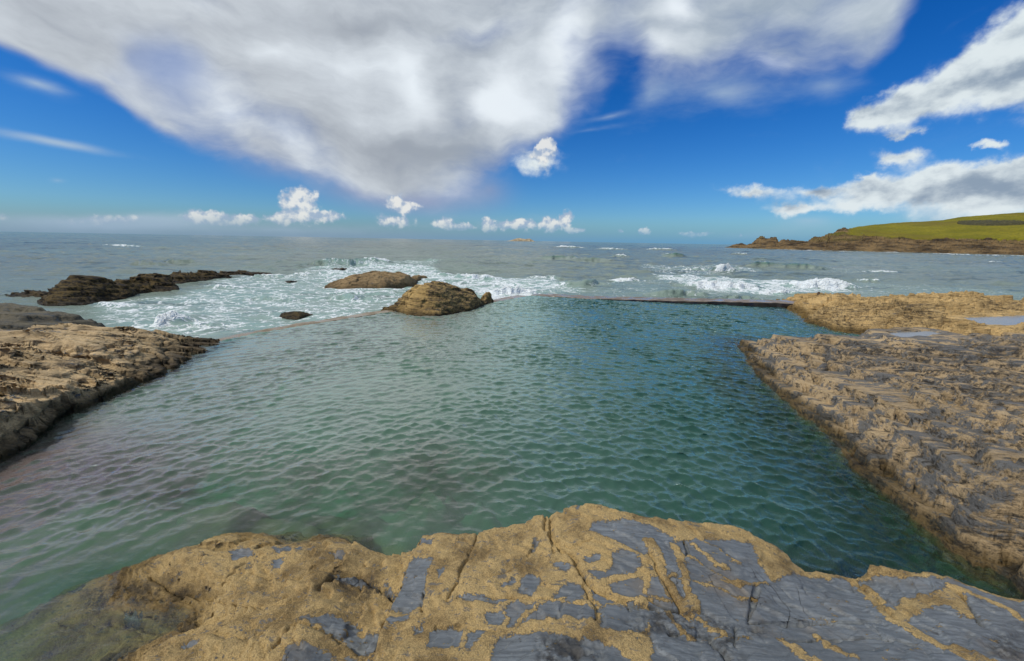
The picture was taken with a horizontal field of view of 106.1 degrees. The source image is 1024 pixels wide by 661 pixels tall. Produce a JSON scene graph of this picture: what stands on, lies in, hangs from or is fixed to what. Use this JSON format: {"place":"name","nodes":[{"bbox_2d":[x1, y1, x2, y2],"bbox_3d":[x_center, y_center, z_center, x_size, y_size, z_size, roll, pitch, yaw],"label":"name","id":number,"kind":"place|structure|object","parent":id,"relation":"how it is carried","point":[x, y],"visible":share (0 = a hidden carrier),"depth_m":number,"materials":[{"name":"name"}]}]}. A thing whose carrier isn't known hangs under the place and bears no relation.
{"place":"outdoors","nodes":[
{"label":"outdoors","id":0,"kind":"place"},
{"bbox_2d":[0,458,484,623],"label":"pool floor","id":1,"kind":"structure","parent":0,"point":[45,574],"depth_m":4.17,"materials":[{"name":"teal liquid"}]},
{"bbox_2d":[0,303,105,329],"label":"dark ledge","id":2,"kind":"object","parent":1,"relation":"on","point":[13,316],"visible":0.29,"depth_m":9.79,"materials":[{"name":"stone"}]},
{"bbox_2d":[0,323,220,462],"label":"rock shelf","id":3,"kind":"object","parent":1,"relation":"on","point":[51,376],"visible":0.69,"depth_m":6.48,"materials":[{"name":"stone"}]},
{"bbox_2d":[219,310,393,344],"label":"pool wall","id":4,"kind":"structure","parent":1,"relation":"on","point":[304,323],"depth_m":11.88,"materials":[{"name":"beige concrete"}]},
{"bbox_2d":[381,281,493,315],"bbox_3d":[-2.307,-0.530,15.385,6.546,3.084,4.221,-7,15,-31],"label":"pool side boulder","id":5,"kind":"object","parent":1,"relation":"on","point":[435,298],"visible":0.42,"depth_m":13.84,"materials":[{"name":"brown stone"}]},
{"bbox_2d":[494,295,524,301],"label":"submerged sill","id":6,"kind":"structure","parent":1,"relation":"on","point":[505,298],"depth_m":18.01,"materials":[{"name":"concrete"}]},
{"bbox_2d":[0,503,1023,660],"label":"foreground rock","id":7,"kind":"object","parent":1,"relation":"on","point":[590,582],"visible":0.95,"depth_m":2.51,"materials":[{"name":"stone"}]},
{"bbox_2d":[531,294,794,345],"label":"pool wall","id":8,"kind":"structure","parent":1,"relation":"on","point":[784,304],"depth_m":17.21,"materials":[{"name":"concrete"}]},
{"bbox_2d":[733,327,1023,599],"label":"rock outcrop","id":9,"kind":"object","parent":1,"relation":"on","point":[928,431],"visible":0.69,"depth_m":5.03,"materials":[{"name":"beige stone"}]},
{"bbox_2d":[890,331,939,336],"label":"puddle","id":10,"kind":"object","parent":9,"relation":"on","point":[912,334],"visible":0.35,"depth_m":9.69,"materials":[{"name":"grey liquid"}]},
{"bbox_2d":[776,291,1023,335],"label":"rock","id":11,"kind":"object","parent":1,"relation":"on","point":[858,314],"visible":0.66,"depth_m":12.77,"materials":[{"name":"beige stone"}]},
{"bbox_2d":[965,315,1023,324],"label":"puddle","id":12,"kind":"object","parent":11,"relation":"on","point":[1008,320],"visible":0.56,"depth_m":11.78,"materials":[{"name":"grey liquid"}]},
{"bbox_2d":[0,296,1010,597],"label":"pool water","id":13,"kind":"structure","parent":0,"point":[532,406],"depth_m":5.32,"materials":[{"name":"teal liquid"}]},
{"bbox_2d":[0,231,1023,338],"bbox_3d":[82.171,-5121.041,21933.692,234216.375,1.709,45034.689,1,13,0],"label":"sea","id":14,"kind":"structure","parent":0,"point":[217,308],"depth_m":36.52,"materials":[{"name":"liquid"}]},
{"bbox_2d":[5,270,270,305],"bbox_3d":[-20.911,-2.866,23.541,8.353,2.321,17.964,1,13,0],"label":"weedy reef","id":15,"kind":"object","parent":14,"relation":"in","point":[76,290],"visible":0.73,"depth_m":17.22},
{"bbox_2d":[279,311,312,319],"bbox_3d":[-7.960,-0.193,14.476,2.356,1.262,3.005,1,13,0],"label":"weedy rock","id":16,"kind":"object","parent":14,"relation":"in","point":[295,315],"visible":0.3,"depth_m":13.76,"materials":[{"name":"brown stone"}]},
{"bbox_2d":[324,271,426,288],"bbox_3d":[-7.827,-3.165,25.846,4.943,2.010,10.208,10,16,33],"label":"surf boulder","id":17,"kind":"object","parent":14,"relation":"in","point":[385,279],"visible":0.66,"depth_m":22.94,"materials":[{"name":"brown stone"}]},
{"bbox_2d":[509,238,534,241],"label":"island","id":18,"kind":"structure","parent":14,"relation":"on","point":[520,239],"depth_m":1822.26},
{"bbox_2d":[0,0,1023,244],"label":"sky","id":19,"kind":"structure","parent":0,"point":[733,122],"materials":[{"name":"blue"}]},
{"bbox_2d":[725,212,1023,254],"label":"headland","id":20,"kind":"structure","parent":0,"point":[947,236],"depth_m":249.64,"materials":[{"name":"green plant"}]},
{"bbox_2d":[957,220,1023,225],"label":"scrub","id":21,"kind":"object","parent":20,"relation":"on","point":[992,222],"visible":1,"depth_m":257.33,"materials":[{"name":"green plant"}]}
]}

